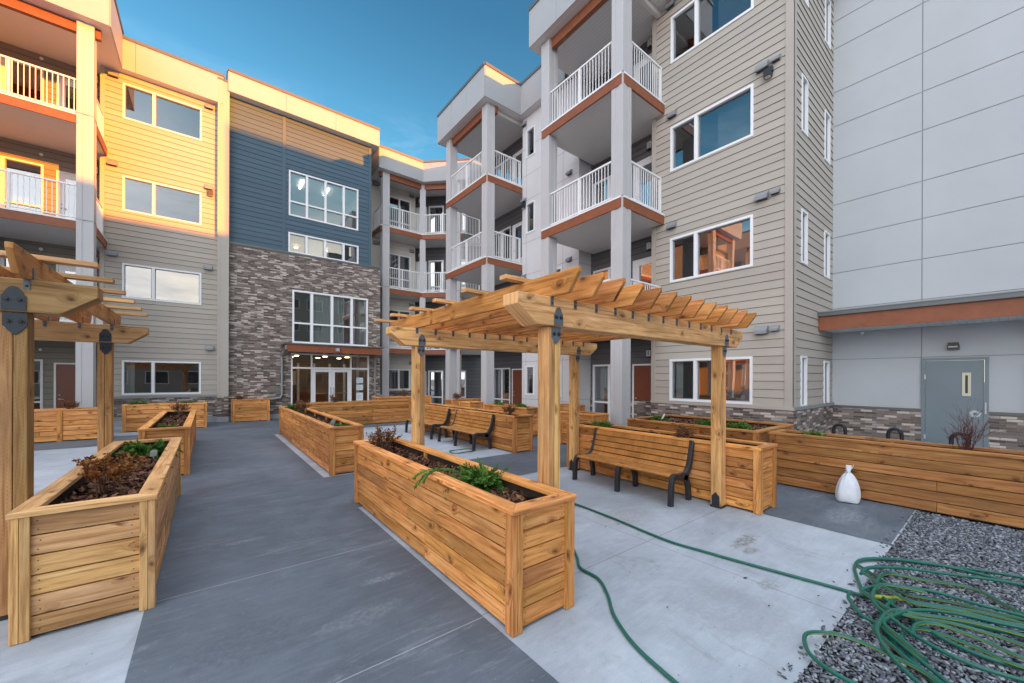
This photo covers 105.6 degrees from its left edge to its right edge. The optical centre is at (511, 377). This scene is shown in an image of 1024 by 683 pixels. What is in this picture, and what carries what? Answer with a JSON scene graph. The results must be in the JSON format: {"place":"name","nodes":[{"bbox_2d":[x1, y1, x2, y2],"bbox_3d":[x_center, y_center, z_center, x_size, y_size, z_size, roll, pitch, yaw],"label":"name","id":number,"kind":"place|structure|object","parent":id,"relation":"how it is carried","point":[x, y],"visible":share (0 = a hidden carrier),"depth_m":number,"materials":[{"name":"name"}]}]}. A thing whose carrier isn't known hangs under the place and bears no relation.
{"place":"outdoors","nodes":[
{"label":"outdoors","id":0,"kind":"place"},
{"bbox_2d":[34,418,914,682],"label":"charcoal walkway","id":1,"kind":"structure","parent":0,"point":[282,562],"depth_m":3.27,"materials":[{"name":"concrete"}]},
{"bbox_2d":[34,407,96,441],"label":"wooden planter","id":2,"kind":"object","parent":1,"relation":"on","point":[56,424],"visible":0.52,"depth_m":10.46,"materials":[{"name":"brown wood"}]},
{"bbox_2d":[59,398,79,408],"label":"dry shrub","id":3,"kind":"object","parent":2,"relation":"on","point":[69,404],"visible":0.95,"depth_m":10.67,"materials":[{"name":"brown plant"}]},
{"bbox_2d":[231,398,269,421],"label":"wooden planter","id":4,"kind":"object","parent":1,"relation":"on","point":[249,409],"visible":1,"depth_m":15.24,"materials":[{"name":"brown wood"}]},
{"bbox_2d":[300,399,410,423],"bbox_3d":[-5.722,1.298,14.446,3.924,0.856,0.624,0,0,-38],"label":"wooden planter","id":5,"kind":"object","parent":1,"relation":"on","point":[374,411],"visible":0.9,"depth_m":14.43,"materials":[{"name":"brown wood"}]},
{"bbox_2d":[372,395,431,402],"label":"wooden planter","id":6,"kind":"object","parent":1,"relation":"on","point":[428,398],"visible":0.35,"depth_m":18.08,"materials":[{"name":"brown wood"}]},
{"bbox_2d":[445,398,480,405],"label":"wooden planter","id":7,"kind":"object","parent":1,"relation":"on","point":[453,402],"visible":0.25,"depth_m":15.84,"materials":[{"name":"brown wood"}]},
{"bbox_2d":[459,401,482,408],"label":"wooden planter","id":8,"kind":"object","parent":1,"relation":"on","point":[475,404],"visible":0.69,"depth_m":14.27,"materials":[{"name":"brown wood"}]},
{"bbox_2d":[483,403,537,434],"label":"wooden planter","id":9,"kind":"object","parent":1,"relation":"on","point":[531,410],"visible":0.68,"depth_m":11.72,"materials":[{"name":"brown wood"}]},
{"bbox_2d":[560,403,585,410],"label":"wooden planter","id":10,"kind":"object","parent":1,"relation":"on","point":[564,407],"visible":0.18,"depth_m":12.33,"materials":[{"name":"brown wood"}]},
{"bbox_2d":[560,411,608,443],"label":"wooden planter","id":11,"kind":"object","parent":1,"relation":"on","point":[586,416],"visible":0.32,"depth_m":10.12,"materials":[{"name":"brown wood"}]},
{"bbox_2d":[835,465,860,503],"bbox_3d":[4.761,1.495,5.502,0.275,0.531,0.206,0,0,27],"label":"white sack","id":12,"kind":"object","parent":1,"relation":"on","point":[847,489],"visible":1,"depth_m":5.44,"materials":[{"name":"white plastic"}]},
{"bbox_2d":[0,382,1023,682],"bbox_3d":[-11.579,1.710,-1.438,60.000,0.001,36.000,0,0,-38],"label":"concrete paving","id":13,"kind":"structure","parent":0,"point":[688,616],"depth_m":3.09,"materials":[{"name":"grey concrete"}]},
{"bbox_2d":[0,241,148,620],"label":"wooden pergola","id":14,"kind":"object","parent":13,"relation":"on","point":[32,286],"visible":0.91,"depth_m":2.88,"materials":[{"name":"brown wood"}]},
{"bbox_2d":[5,437,181,646],"bbox_3d":[-4.074,1.304,4.129,0.724,0.856,3.604,0,0,-38],"label":"wooden planter","id":15,"kind":"object","parent":13,"relation":"on","point":[80,551],"visible":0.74,"depth_m":2.78,"materials":[{"name":"wood"}]},
{"bbox_2d":[72,451,149,495],"bbox_3d":[-3.477,0.827,3.402,0.481,0.348,0.468,0,0,35],"label":"golden shrub","id":16,"kind":"object","parent":15,"relation":"in","point":[93,471],"visible":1,"depth_m":3.34,"materials":[{"name":"brown plant"}]},
{"bbox_2d":[112,438,182,459],"bbox_3d":[-4.630,0.920,4.940,0.689,0.324,0.713,0,0,-11],"label":"juniper shrub","id":17,"kind":"object","parent":15,"relation":"in","point":[139,449],"visible":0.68,"depth_m":4.82,"materials":[{"name":"green plant"}]},
{"bbox_2d":[0,0,229,426],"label":"apartment wing","id":18,"kind":"structure","parent":13,"relation":"on","point":[114,151],"depth_m":13.55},
{"bbox_2d":[0,155,43,213],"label":"window","id":19,"kind":"structure","parent":18,"relation":"in","point":[3,159],"depth_m":12.37,"materials":[{"name":"white plastic"}]},
{"bbox_2d":[0,57,43,103],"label":"window","id":20,"kind":"structure","parent":18,"relation":"in","point":[2,63],"depth_m":12.28,"materials":[{"name":"white plastic"}]},
{"bbox_2d":[34,359,42,408],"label":"window","id":21,"kind":"structure","parent":18,"relation":"in","point":[35,360],"depth_m":12.76,"materials":[{"name":"white plastic"}]},
{"bbox_2d":[54,363,74,407],"bbox_3d":[-15.000,0.598,13.129,0.640,2.200,0.136,0,0,-38],"label":"door","id":22,"kind":"structure","parent":18,"relation":"in","point":[64,374],"depth_m":13.06,"materials":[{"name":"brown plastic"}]},
{"bbox_2d":[56,264,96,322],"bbox_3d":[-14.853,-2.712,13.264,0.940,2.220,0.090,0,0,-38],"label":"door","id":23,"kind":"structure","parent":18,"relation":"in","point":[59,268],"depth_m":13.07,"materials":[{"name":"white plastic"}]},
{"bbox_2d":[56,170,96,216],"bbox_3d":[-14.828,-5.812,13.246,0.940,2.220,0.136,0,0,-38],"label":"door","id":24,"kind":"structure","parent":18,"relation":"in","point":[60,175],"depth_m":13.02,"materials":[{"name":"white plastic"}]},
{"bbox_2d":[56,76,97,109],"bbox_3d":[-14.831,-8.962,13.264,0.940,2.220,0.090,0,0,-38],"label":"door","id":25,"kind":"structure","parent":18,"relation":"in","point":[71,83],"depth_m":13.03,"materials":[{"name":"white plastic"}]},
{"bbox_2d":[122,360,200,394],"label":"window","id":26,"kind":"structure","parent":18,"relation":"in","point":[128,366],"depth_m":13.84,"materials":[{"name":"white plastic"}]},
{"bbox_2d":[122,263,200,304],"bbox_3d":[-12.728,-3.385,14.196,2.150,1.220,0.118,0,0,-38],"label":"window","id":27,"kind":"structure","parent":18,"relation":"in","point":[153,269],"depth_m":14.00,"materials":[{"name":"white plastic"}]},
{"bbox_2d":[122,175,201,225],"bbox_3d":[-12.718,-6.430,14.196,2.150,1.230,0.118,0,0,-38],"label":"window","id":28,"kind":"structure","parent":18,"relation":"in","point":[153,208],"depth_m":14.00,"materials":[{"name":"white plastic"}]},
{"bbox_2d":[123,82,201,140],"bbox_3d":[-12.707,-9.645,14.196,2.150,1.240,0.118,0,0,-38],"label":"window","id":29,"kind":"structure","parent":18,"relation":"in","point":[154,95],"depth_m":14.01,"materials":[{"name":"white plastic"}]},
{"bbox_2d":[121,402,206,432],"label":"wooden planter","id":30,"kind":"object","parent":13,"relation":"on","point":[138,416],"visible":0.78,"depth_m":12.43,"materials":[{"name":"brown wood"}]},
{"bbox_2d":[137,409,196,474],"bbox_3d":[-7.429,1.292,8.539,0.694,0.856,4.624,0,0,-38],"label":"wooden planter","id":31,"kind":"object","parent":13,"relation":"on","point":[185,423],"visible":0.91,"depth_m":6.93,"materials":[{"name":"brown wood"}]},
{"bbox_2d":[169,401,191,415],"bbox_3d":[-8.372,0.765,9.829,0.373,0.376,0.430,0,0,23],"label":"dry shrub","id":32,"kind":"object","parent":31,"relation":"on","point":[177,408],"visible":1,"depth_m":9.81,"materials":[{"name":"brown plant"}]},
{"bbox_2d":[226,68,384,420],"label":"entrance block","id":33,"kind":"structure","parent":13,"relation":"on","point":[304,275],"depth_m":16.87,"materials":[{"name":"brick"}]},
{"bbox_2d":[313,369,331,401],"bbox_3d":[-8.524,0.655,17.441,0.795,2.070,0.182,0,0,-38],"label":"door","id":34,"kind":"structure","parent":33,"relation":"in","point":[314,370],"depth_m":17.48,"materials":[{"name":"white metal"}]},
{"bbox_2d":[289,170,357,230],"bbox_3d":[-8.440,-7.930,17.539,2.880,1.940,0.118,0,0,-38],"label":"window","id":35,"kind":"structure","parent":33,"relation":"in","point":[326,182],"depth_m":17.50,"materials":[{"name":"white plastic"}]},
{"bbox_2d":[288,232,358,263],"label":"window","id":36,"kind":"structure","parent":33,"relation":"in","point":[312,247],"depth_m":17.48,"materials":[{"name":"white plastic"}]},
{"bbox_2d":[292,290,367,346],"bbox_3d":[-8.236,-2.639,17.733,3.190,2.280,0.248,0,0,-38],"label":"window","id":37,"kind":"structure","parent":33,"relation":"in","point":[326,310],"depth_m":17.72,"materials":[{"name":"white plastic"}]},
{"bbox_2d":[332,369,349,401],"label":"door","id":38,"kind":"structure","parent":33,"relation":"in","point":[333,371],"depth_m":18.00,"materials":[{"name":"white metal"}]},
{"bbox_2d":[279,406,364,475],"bbox_3d":[-4.899,1.301,9.484,0.604,0.856,6.254,0,0,-38],"label":"wooden planter","id":39,"kind":"object","parent":13,"relation":"on","point":[316,437],"visible":0.94,"depth_m":7.61,"materials":[{"name":"brown wood"}]},
{"bbox_2d":[294,399,310,413],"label":"dry shrub","id":40,"kind":"object","parent":39,"relation":"on","point":[304,405],"visible":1,"depth_m":10.35,"materials":[{"name":"brown plant"}]},
{"bbox_2d":[356,145,481,403],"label":"corner wing","id":41,"kind":"structure","parent":13,"relation":"on","point":[408,225],"depth_m":21.17,"materials":[{"name":"white paint"}]},
{"bbox_2d":[389,369,409,389],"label":"window","id":42,"kind":"structure","parent":41,"relation":"in","point":[398,370],"depth_m":21.72,"materials":[{"name":"white plastic"}]},
{"bbox_2d":[389,309,409,342],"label":"window","id":43,"kind":"structure","parent":41,"relation":"in","point":[398,311],"depth_m":21.70,"materials":[{"name":"white plastic"}]},
{"bbox_2d":[389,253,410,289],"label":"window","id":44,"kind":"structure","parent":41,"relation":"in","point":[399,256],"depth_m":21.88,"materials":[{"name":"white plastic"}]},
{"bbox_2d":[390,196,410,229],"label":"window","id":45,"kind":"structure","parent":41,"relation":"in","point":[393,197],"depth_m":21.87,"materials":[{"name":"white plastic"}]},
{"bbox_2d":[415,261,426,291],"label":"door","id":46,"kind":"structure","parent":41,"relation":"in","point":[417,264],"depth_m":22.65,"materials":[{"name":"white plastic"}]},
{"bbox_2d":[415,207,426,233],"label":"door","id":47,"kind":"structure","parent":41,"relation":"in","point":[417,210],"depth_m":22.66,"materials":[{"name":"white plastic"}]},
{"bbox_2d":[428,371,442,403],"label":"window","id":48,"kind":"structure","parent":41,"relation":"in","point":[432,372],"depth_m":22.61,"materials":[{"name":"white plastic"}]},
{"bbox_2d":[428,260,443,291],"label":"window","id":49,"kind":"structure","parent":41,"relation":"in","point":[431,266],"depth_m":22.58,"materials":[{"name":"white plastic"}]},
{"bbox_2d":[429,206,443,233],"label":"window","id":50,"kind":"structure","parent":41,"relation":"in","point":[430,207],"depth_m":22.63,"materials":[{"name":"white plastic"}]},
{"bbox_2d":[405,406,450,438],"bbox_3d":[-2.602,1.317,11.871,0.638,0.851,1.822,0,0,-38],"label":"park bench","id":51,"kind":"object","parent":13,"relation":"on","point":[431,422],"visible":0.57,"depth_m":11.62,"materials":[{"name":"brown wood"}]},
{"bbox_2d":[353,437,576,637],"bbox_3d":[-0.868,1.315,4.210,0.624,0.856,3.629,0,0,-38],"label":"wooden planter","id":52,"kind":"object","parent":13,"relation":"on","point":[507,559],"visible":0.85,"depth_m":3.07,"materials":[{"name":"brown wood"}]},
{"bbox_2d":[366,425,402,450],"bbox_3d":[-1.695,0.808,5.209,0.394,0.397,0.454,0,0,35],"label":"dry shrub","id":53,"kind":"object","parent":52,"relation":"on","point":[389,438],"visible":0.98,"depth_m":5.19,"materials":[{"name":"brown plant"}]},
{"bbox_2d":[411,457,508,500],"bbox_3d":[-0.466,0.930,3.616,1.007,0.343,0.669,0,0,29],"label":"juniper shrub","id":54,"kind":"object","parent":52,"relation":"in","point":[483,477],"visible":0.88,"depth_m":3.48,"materials":[{"name":"green plant"}]},
{"bbox_2d":[438,409,494,450],"bbox_3d":[-1.228,1.322,10.115,0.638,0.851,1.822,0,0,-38],"label":"park bench","id":55,"kind":"object","parent":13,"relation":"on","point":[455,427],"visible":1,"depth_m":9.98,"materials":[{"name":"brown wood"}]},
{"bbox_2d":[425,403,533,452],"bbox_3d":[-1.373,1.313,11.265,0.594,0.856,5.394,0,0,-38],"label":"wooden planter","id":56,"kind":"object","parent":13,"relation":"on","point":[513,432],"visible":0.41,"depth_m":9.41,"materials":[{"name":"brown wood"}]},
{"bbox_2d":[501,403,515,414],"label":"dry shrub","id":57,"kind":"object","parent":56,"relation":"on","point":[509,409],"visible":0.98,"depth_m":9.52,"materials":[{"name":"brown plant"}]},
{"bbox_2d":[437,62,592,411],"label":"apartment wing","id":58,"kind":"structure","parent":13,"relation":"on","point":[488,116],"depth_m":15.53,"materials":[{"name":"white paint"}]},
{"bbox_2d":[494,368,509,403],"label":"window","id":59,"kind":"structure","parent":58,"relation":"in","point":[502,399],"depth_m":18.03,"materials":[{"name":"white plastic"}]},
{"bbox_2d":[494,226,510,260],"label":"window","id":60,"kind":"structure","parent":58,"relation":"in","point":[501,250],"depth_m":18.06,"materials":[{"name":"white plastic"}]},
{"bbox_2d":[495,156,510,180],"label":"window","id":61,"kind":"structure","parent":58,"relation":"in","point":[508,159],"depth_m":18.02,"materials":[{"name":"white plastic"}]},
{"bbox_2d":[512,369,521,404],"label":"door","id":62,"kind":"structure","parent":58,"relation":"in","point":[516,373],"depth_m":17.15,"materials":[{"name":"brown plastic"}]},
{"bbox_2d":[512,221,521,263],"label":"door","id":63,"kind":"structure","parent":58,"relation":"in","point":[515,226],"depth_m":17.29,"materials":[{"name":"white plastic"}]},
{"bbox_2d":[512,148,522,186],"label":"door","id":64,"kind":"structure","parent":58,"relation":"in","point":[515,155],"depth_m":17.20,"materials":[{"name":"white plastic"}]},
{"bbox_2d":[525,366,533,394],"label":"window","id":65,"kind":"structure","parent":58,"relation":"in","point":[526,367],"depth_m":15.62,"materials":[{"name":"white plastic"}]},
{"bbox_2d":[526,200,534,233],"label":"window","id":66,"kind":"structure","parent":58,"relation":"in","point":[532,202],"depth_m":15.62,"materials":[{"name":"white plastic"}]},
{"bbox_2d":[526,125,534,158],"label":"window","id":67,"kind":"structure","parent":58,"relation":"in","point":[529,130],"depth_m":15.63,"materials":[{"name":"white plastic"}]},
{"bbox_2d":[560,365,561,396],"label":"window","id":68,"kind":"structure","parent":58,"relation":"in","point":[560,365],"depth_m":14.09,"materials":[{"name":"white plastic"}]},
{"bbox_2d":[374,266,756,508],"bbox_3d":[0.630,0.426,5.618,4.140,2.644,4.010,0,0,-38],"label":"wooden pergola","id":69,"kind":"object","parent":13,"relation":"on","point":[549,319],"visible":0.95,"depth_m":4.35,"materials":[{"name":"wood"}]},
{"bbox_2d":[574,548,678,682],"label":"garden hose","id":70,"kind":"object","parent":13,"relation":"on","point":[650,660],"visible":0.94,"depth_m":2.64,"materials":[{"name":"green rubber"}]},
{"bbox_2d":[572,428,694,506],"bbox_3d":[1.849,1.333,6.175,0.638,0.851,1.822,0,0,-38],"label":"park bench","id":71,"kind":"object","parent":13,"relation":"on","point":[672,473],"visible":1,"depth_m":6.06,"materials":[{"name":"brown wood"}]},
{"bbox_2d":[566,421,777,514],"bbox_3d":[2.350,1.326,6.484,0.584,0.856,3.434,0,0,-38],"label":"wooden planter","id":72,"kind":"object","parent":13,"relation":"on","point":[751,475],"visible":0.43,"depth_m":5.51,"materials":[{"name":"brown wood"}]},
{"bbox_2d":[591,420,613,432],"bbox_3d":[1.686,0.928,7.335,0.556,0.299,0.542,0,0,-1],"label":"juniper shrub","id":73,"kind":"object","parent":72,"relation":"in","point":[601,424],"visible":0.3,"depth_m":7.29,"materials":[{"name":"green plant"}]},
{"bbox_2d":[674,424,696,437],"bbox_3d":[2.619,0.834,5.855,0.311,0.314,0.359,0,0,40],"label":"dry shrub","id":74,"kind":"object","parent":72,"relation":"on","point":[685,431],"visible":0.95,"depth_m":5.84,"materials":[{"name":"brown plant"}]},
{"bbox_2d":[528,0,833,432],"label":"apartment wing","id":75,"kind":"structure","parent":13,"relation":"on","point":[697,135],"depth_m":10.08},
{"bbox_2d":[593,364,609,420],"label":"window","id":76,"kind":"structure","parent":75,"relation":"in","point":[605,372],"depth_m":13.62,"materials":[{"name":"white plastic"}]},
{"bbox_2d":[593,267,610,279],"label":"window","id":77,"kind":"structure","parent":75,"relation":"in","point":[607,276],"depth_m":13.42,"materials":[{"name":"white plastic"}]},
{"bbox_2d":[593,175,610,204],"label":"window","id":78,"kind":"structure","parent":75,"relation":"in","point":[606,179],"depth_m":13.62,"materials":[{"name":"white plastic"}]},
{"bbox_2d":[632,364,650,417],"bbox_3d":[4.157,0.665,12.099,0.136,2.200,0.930,0,0,-38],"label":"door","id":79,"kind":"structure","parent":75,"relation":"in","point":[641,375],"depth_m":12.21,"materials":[{"name":"brown wood"}]},
{"bbox_2d":[633,256,650,283],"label":"door","id":80,"kind":"structure","parent":75,"relation":"in","point":[637,263],"depth_m":12.30,"materials":[{"name":"white plastic"}]},
{"bbox_2d":[633,155,651,200],"bbox_3d":[4.198,-5.735,12.113,0.090,2.200,0.930,0,0,-38],"label":"door","id":81,"kind":"structure","parent":75,"relation":"in","point":[648,160],"depth_m":12.28,"materials":[{"name":"white plastic"}]},
{"bbox_2d":[633,53,651,81],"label":"door","id":82,"kind":"structure","parent":75,"relation":"in","point":[650,55],"depth_m":12.32,"materials":[{"name":"white plastic"}]},
{"bbox_2d":[669,356,752,404],"bbox_3d":[5.152,0.063,10.123,0.248,1.150,2.105,0,0,-38],"label":"window","id":83,"kind":"structure","parent":75,"relation":"in","point":[679,362],"depth_m":10.34,"materials":[{"name":"white plastic"}]},
{"bbox_2d":[670,214,752,282],"bbox_3d":[5.112,-3.272,10.083,0.118,1.240,2.105,0,0,-38],"label":"window","id":84,"kind":"structure","parent":75,"relation":"in","point":[696,234],"depth_m":10.28,"materials":[{"name":"white plastic"}]},
{"bbox_2d":[670,83,753,171],"bbox_3d":[5.123,-6.377,10.083,0.118,1.250,2.105,0,0,-38],"label":"window","id":85,"kind":"structure","parent":75,"relation":"in","point":[696,118],"depth_m":10.28,"materials":[{"name":"white plastic"}]},
{"bbox_2d":[670,0,753,63],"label":"window","id":86,"kind":"structure","parent":75,"relation":"in","point":[696,3],"depth_m":10.33,"materials":[{"name":"white plastic"}]},
{"bbox_2d":[800,356,807,405],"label":"window","id":87,"kind":"structure","parent":75,"relation":"in","point":[804,359],"depth_m":9.16,"materials":[{"name":"white plastic"}]},
{"bbox_2d":[801,208,807,265],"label":"window","id":88,"kind":"structure","parent":75,"relation":"in","point":[804,215],"depth_m":9.15,"materials":[{"name":"white plastic"}]},
{"bbox_2d":[801,73,808,137],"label":"window","id":89,"kind":"structure","parent":75,"relation":"in","point":[805,83],"depth_m":9.15,"materials":[{"name":"white plastic"}]},
{"bbox_2d":[823,361,829,402],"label":"window","id":90,"kind":"structure","parent":75,"relation":"in","point":[826,367],"depth_m":10.30,"materials":[{"name":"white plastic"}]},
{"bbox_2d":[824,230,829,279],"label":"window","id":91,"kind":"structure","parent":75,"relation":"in","point":[826,234],"depth_m":10.29,"materials":[{"name":"white plastic"}]},
{"bbox_2d":[824,109,830,165],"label":"window","id":92,"kind":"structure","parent":75,"relation":"in","point":[827,129],"depth_m":10.30,"materials":[{"name":"white plastic"}]},
{"bbox_2d":[824,0,830,50],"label":"window","id":93,"kind":"structure","parent":75,"relation":"in","point":[827,15],"depth_m":10.30,"materials":[{"name":"white plastic"}]},
{"bbox_2d":[627,414,793,442],"bbox_3d":[4.038,1.332,8.116,1.754,0.856,2.624,0,0,-38],"label":"wooden planter","id":94,"kind":"object","parent":13,"relation":"on","point":[759,431],"visible":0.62,"depth_m":7.79,"materials":[{"name":"brown wood"}]},
{"bbox_2d":[650,415,669,420],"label":"juniper shrub","id":95,"kind":"object","parent":94,"relation":"in","point":[659,418],"visible":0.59,"depth_m":8.87,"materials":[{"name":"green plant"}]},
{"bbox_2d":[693,418,710,425],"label":"juniper shrub","id":96,"kind":"object","parent":94,"relation":"in","point":[707,422],"visible":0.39,"depth_m":7.77,"materials":[{"name":"green plant"}]},
{"bbox_2d":[726,420,751,429],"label":"juniper shrub","id":97,"kind":"object","parent":94,"relation":"in","point":[742,425],"visible":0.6,"depth_m":7.34,"materials":[{"name":"green plant"}]},
{"bbox_2d":[575,503,867,597],"bbox_3d":[1.713,1.734,4.228,0.210,0.036,3.189,0,0,-41],"label":"garden hose","id":98,"kind":"object","parent":13,"relation":"on","point":[761,567],"visible":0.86,"depth_m":3.70,"materials":[{"name":"green rubber"}]},
{"bbox_2d":[832,423,846,434],"bbox_3d":[7.241,1.389,8.590,0.150,0.770,0.346,0,0,-38],"label":"bike hoop","id":99,"kind":"object","parent":13,"relation":"on","point":[842,426],"visible":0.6,"depth_m":8.57,"materials":[{"name":"black metal"}]},
{"bbox_2d":[777,514,916,682],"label":"stray gravel","id":100,"kind":"structure","parent":13,"relation":"on","point":[824,636],"depth_m":2.76,"materials":[{"name":"grey gravel"}]},
{"bbox_2d":[886,427,903,439],"bbox_3d":[7.783,1.391,7.897,0.150,0.770,0.346,0,0,-38],"label":"bike hoop","id":101,"kind":"object","parent":13,"relation":"on","point":[890,430],"visible":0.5,"depth_m":7.88,"materials":[{"name":"black metal"}]},
{"bbox_2d":[768,429,1023,527],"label":"wooden planter","id":102,"kind":"object","parent":13,"relation":"on","point":[982,484],"visible":0.99,"depth_m":5.21,"materials":[{"name":"brown wood"}]},
{"bbox_2d":[799,430,826,435],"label":"juniper shrub","id":103,"kind":"object","parent":102,"relation":"in","point":[817,433],"visible":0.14,"depth_m":6.24,"materials":[{"name":"green plant"}]},
{"bbox_2d":[944,400,1016,449],"bbox_3d":[5.878,0.650,4.926,0.507,0.766,0.668,0,0,-23],"label":"bare shrub","id":104,"kind":"object","parent":102,"relation":"on","point":[969,432],"visible":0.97,"depth_m":4.99,"materials":[{"name":"brown plant"}]},
{"bbox_2d":[817,0,1023,450],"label":"gable block","id":105,"kind":"structure","parent":13,"relation":"on","point":[928,198],"depth_m":9.09,"materials":[{"name":"grey concrete"}]},
{"bbox_2d":[921,357,988,447],"bbox_3d":[10.024,0.665,8.817,0.120,2.240,1.010,0,0,-38],"label":"door","id":106,"kind":"structure","parent":105,"relation":"in","point":[945,382],"depth_m":8.82,"materials":[{"name":"blue paint"}]},
{"bbox_2d":[949,432,968,444],"bbox_3d":[8.313,1.393,7.220,0.150,0.770,0.346,0,0,-38],"label":"bike hoop","id":107,"kind":"object","parent":13,"relation":"on","point":[952,437],"visible":0.27,"depth_m":7.27,"materials":[{"name":"black metal"}]},
{"bbox_2d":[797,510,1023,682],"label":"gravel","id":108,"kind":"structure","parent":0,"point":[963,533],"depth_m":3.11,"materials":[{"name":"grey gravel"}]},
{"bbox_2d":[802,557,1023,682],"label":"garden hose","id":109,"kind":"object","parent":108,"relation":"on","point":[908,648],"visible":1,"depth_m":2.68,"materials":[{"name":"green rubber"}]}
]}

